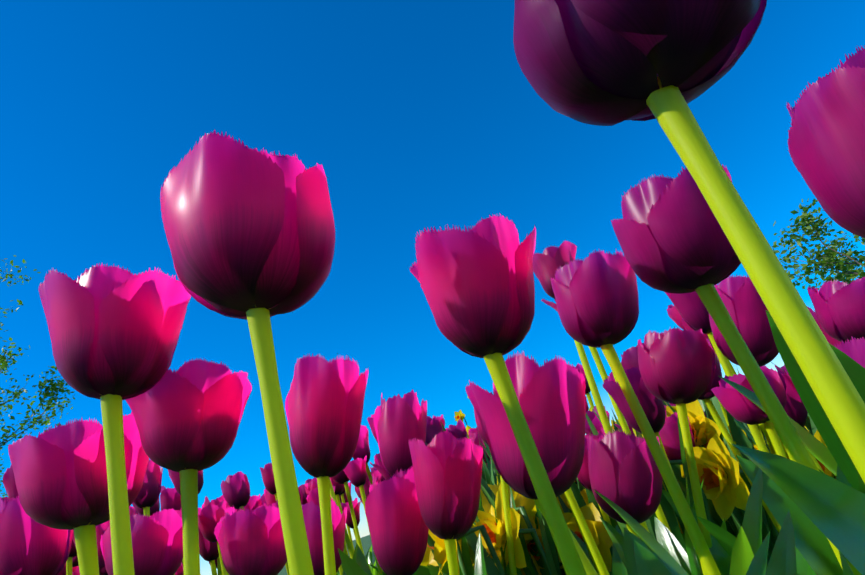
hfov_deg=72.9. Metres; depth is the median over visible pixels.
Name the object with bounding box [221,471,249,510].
tulip
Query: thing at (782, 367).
tulip
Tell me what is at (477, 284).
tulip
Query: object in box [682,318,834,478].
tulip
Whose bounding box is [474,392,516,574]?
tulip
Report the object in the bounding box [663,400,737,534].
daffodil
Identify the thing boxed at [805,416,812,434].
daffodil
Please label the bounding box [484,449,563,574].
daffodil
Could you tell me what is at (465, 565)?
daffodil
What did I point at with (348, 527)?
tulip
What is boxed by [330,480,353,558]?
tulip
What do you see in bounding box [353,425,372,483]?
tulip
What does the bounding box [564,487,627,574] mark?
tulip
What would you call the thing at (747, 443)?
daffodil
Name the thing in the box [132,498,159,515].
tulip
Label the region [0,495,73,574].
tulip
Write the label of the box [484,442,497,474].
daffodil
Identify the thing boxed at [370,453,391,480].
tulip
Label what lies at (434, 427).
tulip
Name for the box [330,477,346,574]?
tulip
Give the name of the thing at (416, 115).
sky
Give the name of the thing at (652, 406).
tulip
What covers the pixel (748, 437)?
daffodil
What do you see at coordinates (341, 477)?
tulip
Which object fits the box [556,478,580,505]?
daffodil
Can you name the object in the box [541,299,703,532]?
tulip
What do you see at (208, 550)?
tulip
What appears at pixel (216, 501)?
tulip
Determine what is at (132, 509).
tulip
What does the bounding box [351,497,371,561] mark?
tulip
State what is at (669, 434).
tulip
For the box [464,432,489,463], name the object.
tulip
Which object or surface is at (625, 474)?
tulip
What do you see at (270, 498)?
tulip
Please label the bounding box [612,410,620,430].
daffodil
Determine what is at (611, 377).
tulip
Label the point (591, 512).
daffodil
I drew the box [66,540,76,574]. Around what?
tulip
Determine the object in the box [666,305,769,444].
tulip
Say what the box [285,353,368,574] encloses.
tulip
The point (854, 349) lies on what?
tulip
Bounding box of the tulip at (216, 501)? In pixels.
[202,495,229,574]
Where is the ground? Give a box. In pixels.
[278,535,376,574]
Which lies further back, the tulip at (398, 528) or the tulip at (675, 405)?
the tulip at (675, 405)
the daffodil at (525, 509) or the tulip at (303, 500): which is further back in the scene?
the tulip at (303, 500)
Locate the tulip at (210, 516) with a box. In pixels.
[198,501,228,574]
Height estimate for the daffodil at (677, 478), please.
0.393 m
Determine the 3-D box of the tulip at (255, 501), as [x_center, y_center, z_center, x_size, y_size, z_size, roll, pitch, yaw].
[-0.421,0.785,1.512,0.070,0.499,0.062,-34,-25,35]
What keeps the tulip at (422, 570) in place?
on the ground
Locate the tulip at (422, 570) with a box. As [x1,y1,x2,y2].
[367,415,430,574]
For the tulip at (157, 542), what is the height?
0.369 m
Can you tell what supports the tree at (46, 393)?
on the ground
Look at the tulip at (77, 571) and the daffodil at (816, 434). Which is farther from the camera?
the tulip at (77, 571)
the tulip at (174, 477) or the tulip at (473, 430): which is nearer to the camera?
the tulip at (174, 477)
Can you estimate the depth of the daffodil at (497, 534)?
0.74 m
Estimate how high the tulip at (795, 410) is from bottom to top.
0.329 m
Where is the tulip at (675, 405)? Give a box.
[664,402,712,515]
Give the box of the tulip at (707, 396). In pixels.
[698,339,780,531]
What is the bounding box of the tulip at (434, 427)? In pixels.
[425,414,444,446]
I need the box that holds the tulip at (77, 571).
[72,566,79,574]
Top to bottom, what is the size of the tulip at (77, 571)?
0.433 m
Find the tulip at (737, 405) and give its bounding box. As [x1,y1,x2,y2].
[711,365,815,574]
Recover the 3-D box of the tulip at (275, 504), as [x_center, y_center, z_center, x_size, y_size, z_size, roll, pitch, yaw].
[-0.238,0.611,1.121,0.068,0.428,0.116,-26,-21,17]
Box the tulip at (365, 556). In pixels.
[355,486,383,574]
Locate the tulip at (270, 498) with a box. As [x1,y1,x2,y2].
[264,488,289,573]
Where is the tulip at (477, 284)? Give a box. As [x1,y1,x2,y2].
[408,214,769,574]
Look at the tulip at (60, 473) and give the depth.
0.31 m
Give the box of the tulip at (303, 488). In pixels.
[301,479,338,574]
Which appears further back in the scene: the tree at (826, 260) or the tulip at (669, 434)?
the tree at (826, 260)
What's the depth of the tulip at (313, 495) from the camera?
1.23 m
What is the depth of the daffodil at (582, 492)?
0.92 m
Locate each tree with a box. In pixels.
[0,255,74,478]
[0,457,7,497]
[771,198,864,304]
[809,227,864,281]
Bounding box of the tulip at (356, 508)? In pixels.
[341,498,377,574]
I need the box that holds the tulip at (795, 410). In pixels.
[777,370,824,473]
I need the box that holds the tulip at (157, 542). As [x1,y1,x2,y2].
[100,508,182,574]
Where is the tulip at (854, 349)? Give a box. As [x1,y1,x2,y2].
[834,337,864,367]
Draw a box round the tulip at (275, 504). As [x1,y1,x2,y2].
[263,499,278,507]
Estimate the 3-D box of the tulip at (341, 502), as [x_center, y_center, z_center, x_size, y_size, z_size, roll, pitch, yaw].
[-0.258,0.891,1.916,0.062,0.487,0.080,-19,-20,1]
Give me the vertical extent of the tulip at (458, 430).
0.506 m
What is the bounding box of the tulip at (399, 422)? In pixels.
[353,389,426,574]
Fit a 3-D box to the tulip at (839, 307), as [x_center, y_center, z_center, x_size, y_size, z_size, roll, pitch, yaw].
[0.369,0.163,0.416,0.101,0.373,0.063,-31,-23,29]
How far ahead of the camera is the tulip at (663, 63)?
0.17 m
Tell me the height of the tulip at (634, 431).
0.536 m
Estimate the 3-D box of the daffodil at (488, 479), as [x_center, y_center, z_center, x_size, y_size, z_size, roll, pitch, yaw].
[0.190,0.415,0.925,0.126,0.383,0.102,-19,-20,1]
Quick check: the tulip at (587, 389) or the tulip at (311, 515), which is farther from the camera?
the tulip at (587, 389)
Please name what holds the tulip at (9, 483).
on the ground
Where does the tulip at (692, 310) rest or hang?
on the ground
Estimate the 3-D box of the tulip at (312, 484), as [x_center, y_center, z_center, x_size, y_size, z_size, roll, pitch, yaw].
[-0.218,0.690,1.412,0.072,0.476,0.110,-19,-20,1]
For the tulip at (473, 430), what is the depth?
2.00 m
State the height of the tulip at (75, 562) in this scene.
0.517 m
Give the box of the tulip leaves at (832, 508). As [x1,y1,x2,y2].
[356,310,864,574]
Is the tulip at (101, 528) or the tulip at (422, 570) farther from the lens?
the tulip at (422, 570)
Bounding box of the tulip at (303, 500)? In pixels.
[298,486,307,504]
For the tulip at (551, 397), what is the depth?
0.37 m
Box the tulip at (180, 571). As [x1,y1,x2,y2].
[175,562,183,574]
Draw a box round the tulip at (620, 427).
[614,421,634,435]
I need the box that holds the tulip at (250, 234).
[160,130,334,574]
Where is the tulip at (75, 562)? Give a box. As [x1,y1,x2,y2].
[72,556,78,566]
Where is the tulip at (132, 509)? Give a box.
[129,505,137,515]
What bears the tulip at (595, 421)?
on the ground
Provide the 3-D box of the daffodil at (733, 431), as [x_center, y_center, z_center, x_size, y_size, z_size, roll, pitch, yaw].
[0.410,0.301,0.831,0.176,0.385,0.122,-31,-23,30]
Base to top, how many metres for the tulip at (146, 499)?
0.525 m
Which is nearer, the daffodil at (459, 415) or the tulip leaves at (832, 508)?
the tulip leaves at (832, 508)
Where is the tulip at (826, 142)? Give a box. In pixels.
[786,45,864,237]
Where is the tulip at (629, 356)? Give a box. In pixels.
[621,343,666,404]
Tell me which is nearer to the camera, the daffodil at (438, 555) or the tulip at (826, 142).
the tulip at (826, 142)
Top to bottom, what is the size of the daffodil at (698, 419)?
0.385 m
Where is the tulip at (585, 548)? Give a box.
[564,493,599,574]
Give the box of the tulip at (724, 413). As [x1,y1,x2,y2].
[718,400,728,425]
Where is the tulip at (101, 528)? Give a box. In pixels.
[96,520,109,574]
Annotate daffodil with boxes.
[420,491,490,574]
[426,443,562,574]
[427,493,520,574]
[440,420,560,574]
[454,410,466,424]
[466,508,521,574]
[474,443,491,480]
[474,478,559,574]
[482,449,496,485]
[482,456,494,484]
[482,463,492,484]
[482,477,537,556]
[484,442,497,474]
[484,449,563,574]
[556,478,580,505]
[557,482,612,573]
[560,431,590,512]
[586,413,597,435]
[611,427,685,497]
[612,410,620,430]
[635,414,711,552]
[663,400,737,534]
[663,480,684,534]
[666,396,777,563]
[666,400,778,544]
[671,410,773,544]
[710,398,755,449]
[734,418,755,443]
[741,422,755,444]
[760,428,789,458]
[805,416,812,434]
[809,415,835,478]
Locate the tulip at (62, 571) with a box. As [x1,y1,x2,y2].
[58,558,72,574]
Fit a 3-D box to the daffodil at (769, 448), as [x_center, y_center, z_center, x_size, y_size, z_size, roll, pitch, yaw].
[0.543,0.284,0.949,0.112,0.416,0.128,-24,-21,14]
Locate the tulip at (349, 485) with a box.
[345,482,352,541]
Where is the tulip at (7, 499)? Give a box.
[0,495,18,503]
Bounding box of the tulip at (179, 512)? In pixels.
[174,510,181,518]
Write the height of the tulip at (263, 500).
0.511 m
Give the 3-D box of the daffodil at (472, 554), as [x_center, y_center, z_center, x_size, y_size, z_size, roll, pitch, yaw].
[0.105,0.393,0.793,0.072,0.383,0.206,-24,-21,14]
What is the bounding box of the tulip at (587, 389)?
[573,364,593,409]
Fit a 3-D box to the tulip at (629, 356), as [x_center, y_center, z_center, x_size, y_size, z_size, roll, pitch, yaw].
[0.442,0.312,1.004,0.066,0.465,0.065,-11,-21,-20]
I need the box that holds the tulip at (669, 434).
[659,412,695,545]
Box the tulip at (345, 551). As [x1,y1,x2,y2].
[343,543,369,559]
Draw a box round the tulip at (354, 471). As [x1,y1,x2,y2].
[343,455,382,574]
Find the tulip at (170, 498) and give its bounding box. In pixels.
[160,485,180,574]
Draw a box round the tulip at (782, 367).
[775,364,788,374]
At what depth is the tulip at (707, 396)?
0.75 m
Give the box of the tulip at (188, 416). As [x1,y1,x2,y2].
[126,358,251,574]
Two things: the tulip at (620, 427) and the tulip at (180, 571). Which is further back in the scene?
the tulip at (180, 571)
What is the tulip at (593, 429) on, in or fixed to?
on the ground
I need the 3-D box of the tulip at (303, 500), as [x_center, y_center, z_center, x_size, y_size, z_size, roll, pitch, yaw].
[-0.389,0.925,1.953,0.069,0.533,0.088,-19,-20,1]
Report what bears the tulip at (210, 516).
on the ground
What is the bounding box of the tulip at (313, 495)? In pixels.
[306,486,345,574]
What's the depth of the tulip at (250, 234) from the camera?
0.22 m
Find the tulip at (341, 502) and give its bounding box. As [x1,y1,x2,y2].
[339,491,348,555]
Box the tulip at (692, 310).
[665,291,768,452]
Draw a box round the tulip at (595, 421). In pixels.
[585,406,609,434]
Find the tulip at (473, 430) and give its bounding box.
[468,427,479,437]
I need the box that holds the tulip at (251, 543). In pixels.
[214,505,286,574]
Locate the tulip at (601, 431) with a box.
[585,427,604,439]
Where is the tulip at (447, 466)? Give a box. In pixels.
[338,428,482,574]
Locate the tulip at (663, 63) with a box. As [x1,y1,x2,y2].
[513,0,864,483]
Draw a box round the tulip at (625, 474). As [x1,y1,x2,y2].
[587,429,702,574]
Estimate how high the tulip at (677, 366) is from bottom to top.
0.388 m
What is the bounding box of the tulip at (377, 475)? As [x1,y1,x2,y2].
[363,467,385,574]
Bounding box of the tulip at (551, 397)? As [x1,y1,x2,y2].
[465,350,673,574]
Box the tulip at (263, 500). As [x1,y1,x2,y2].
[261,494,289,574]
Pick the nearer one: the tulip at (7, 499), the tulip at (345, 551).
the tulip at (7, 499)
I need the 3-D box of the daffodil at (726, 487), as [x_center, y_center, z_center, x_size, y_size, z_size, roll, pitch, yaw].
[0.391,0.287,0.773,0.112,0.383,0.179,-19,-20,1]
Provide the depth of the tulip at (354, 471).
1.34 m
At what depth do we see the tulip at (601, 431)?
1.06 m
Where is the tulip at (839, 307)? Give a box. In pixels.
[807,277,864,342]
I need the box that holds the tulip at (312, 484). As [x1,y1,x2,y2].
[305,477,342,574]
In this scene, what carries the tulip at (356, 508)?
on the ground
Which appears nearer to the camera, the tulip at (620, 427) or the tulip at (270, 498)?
the tulip at (620, 427)
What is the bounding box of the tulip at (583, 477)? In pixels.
[567,438,612,574]
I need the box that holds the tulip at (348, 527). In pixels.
[339,486,371,568]
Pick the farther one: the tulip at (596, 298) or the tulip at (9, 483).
the tulip at (9, 483)
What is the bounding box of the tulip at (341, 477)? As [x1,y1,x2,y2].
[332,470,363,568]
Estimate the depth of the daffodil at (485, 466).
1.05 m
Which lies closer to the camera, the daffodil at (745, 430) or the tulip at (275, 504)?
the tulip at (275, 504)
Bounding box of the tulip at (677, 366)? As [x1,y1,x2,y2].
[599,326,714,566]
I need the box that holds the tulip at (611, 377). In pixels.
[608,372,615,381]
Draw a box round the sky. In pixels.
[0,0,864,574]
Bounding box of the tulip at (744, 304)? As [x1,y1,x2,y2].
[709,274,842,574]
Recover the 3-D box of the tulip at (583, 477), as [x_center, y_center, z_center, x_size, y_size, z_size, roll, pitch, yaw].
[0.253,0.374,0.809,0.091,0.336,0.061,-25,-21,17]
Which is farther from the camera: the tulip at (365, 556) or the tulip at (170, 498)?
the tulip at (365, 556)
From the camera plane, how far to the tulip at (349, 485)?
2.06 m
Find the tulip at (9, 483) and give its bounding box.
[3,465,17,498]
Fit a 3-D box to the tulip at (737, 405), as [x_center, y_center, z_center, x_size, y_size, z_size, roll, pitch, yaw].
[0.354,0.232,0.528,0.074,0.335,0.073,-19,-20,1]
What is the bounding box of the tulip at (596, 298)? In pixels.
[550,250,762,574]
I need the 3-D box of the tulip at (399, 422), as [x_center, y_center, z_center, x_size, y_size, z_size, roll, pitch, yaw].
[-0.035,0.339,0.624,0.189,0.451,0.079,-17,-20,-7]
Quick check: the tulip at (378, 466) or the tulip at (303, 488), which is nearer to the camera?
the tulip at (378, 466)
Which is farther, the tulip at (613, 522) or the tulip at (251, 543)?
the tulip at (613, 522)
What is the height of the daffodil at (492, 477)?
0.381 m
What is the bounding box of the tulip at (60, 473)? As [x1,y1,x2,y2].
[8,412,148,574]
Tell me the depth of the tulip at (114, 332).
0.27 m
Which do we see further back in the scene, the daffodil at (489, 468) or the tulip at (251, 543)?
the daffodil at (489, 468)
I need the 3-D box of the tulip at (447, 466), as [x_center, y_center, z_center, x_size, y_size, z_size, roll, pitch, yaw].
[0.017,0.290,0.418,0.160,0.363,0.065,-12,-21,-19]
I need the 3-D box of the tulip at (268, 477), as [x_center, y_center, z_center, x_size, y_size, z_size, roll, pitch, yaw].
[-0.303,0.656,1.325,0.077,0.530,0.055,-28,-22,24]
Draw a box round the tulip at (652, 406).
[603,366,726,574]
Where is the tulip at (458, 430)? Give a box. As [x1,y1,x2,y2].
[447,419,467,439]
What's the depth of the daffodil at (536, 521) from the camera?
0.82 m
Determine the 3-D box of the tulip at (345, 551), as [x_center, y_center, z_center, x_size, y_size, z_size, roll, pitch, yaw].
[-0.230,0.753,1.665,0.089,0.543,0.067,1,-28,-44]
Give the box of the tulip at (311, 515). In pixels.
[301,497,346,574]
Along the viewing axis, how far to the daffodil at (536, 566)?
0.79 m
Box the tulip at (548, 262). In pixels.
[532,240,648,535]
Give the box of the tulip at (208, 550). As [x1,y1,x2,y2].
[198,526,218,574]
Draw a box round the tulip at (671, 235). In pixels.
[611,164,861,574]
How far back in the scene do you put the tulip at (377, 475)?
1.56 m
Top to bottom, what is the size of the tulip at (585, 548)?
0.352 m
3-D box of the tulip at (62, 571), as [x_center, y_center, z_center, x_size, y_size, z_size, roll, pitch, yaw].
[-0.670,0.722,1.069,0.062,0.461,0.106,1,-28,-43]
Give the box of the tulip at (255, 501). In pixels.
[244,494,261,509]
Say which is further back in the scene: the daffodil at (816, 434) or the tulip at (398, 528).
the daffodil at (816, 434)
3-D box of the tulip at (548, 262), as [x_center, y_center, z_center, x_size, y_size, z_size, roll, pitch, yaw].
[0.225,0.204,0.669,0.091,0.560,0.067,-19,-20,1]
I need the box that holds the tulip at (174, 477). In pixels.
[168,469,203,494]
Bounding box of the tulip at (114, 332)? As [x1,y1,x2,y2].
[38,263,190,574]
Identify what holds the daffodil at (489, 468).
on the ground
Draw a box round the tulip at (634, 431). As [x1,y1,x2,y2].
[611,369,635,435]
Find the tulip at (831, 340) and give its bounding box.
[807,305,841,346]
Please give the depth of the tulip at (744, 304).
0.48 m
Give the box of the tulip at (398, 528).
[365,467,428,574]
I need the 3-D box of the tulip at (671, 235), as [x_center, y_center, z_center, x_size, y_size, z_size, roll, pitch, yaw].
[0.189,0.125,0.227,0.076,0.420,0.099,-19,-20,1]
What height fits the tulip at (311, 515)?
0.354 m
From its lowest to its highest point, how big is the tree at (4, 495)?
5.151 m
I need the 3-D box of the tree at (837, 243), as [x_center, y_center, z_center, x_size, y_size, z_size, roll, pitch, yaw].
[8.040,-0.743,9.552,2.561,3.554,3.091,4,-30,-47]
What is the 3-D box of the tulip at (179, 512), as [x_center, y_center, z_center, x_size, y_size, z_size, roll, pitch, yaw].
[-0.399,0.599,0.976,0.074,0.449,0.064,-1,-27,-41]
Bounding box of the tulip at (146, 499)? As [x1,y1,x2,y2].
[134,460,162,516]
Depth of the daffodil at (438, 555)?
0.69 m
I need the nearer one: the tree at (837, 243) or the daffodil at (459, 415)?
the daffodil at (459, 415)
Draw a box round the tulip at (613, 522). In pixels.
[608,515,621,531]
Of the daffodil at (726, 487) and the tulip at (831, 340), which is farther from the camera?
the daffodil at (726, 487)
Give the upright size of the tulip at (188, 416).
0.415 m
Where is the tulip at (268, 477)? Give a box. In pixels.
[260,463,276,500]
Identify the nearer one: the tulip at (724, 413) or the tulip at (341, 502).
the tulip at (724, 413)
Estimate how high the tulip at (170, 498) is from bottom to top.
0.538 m

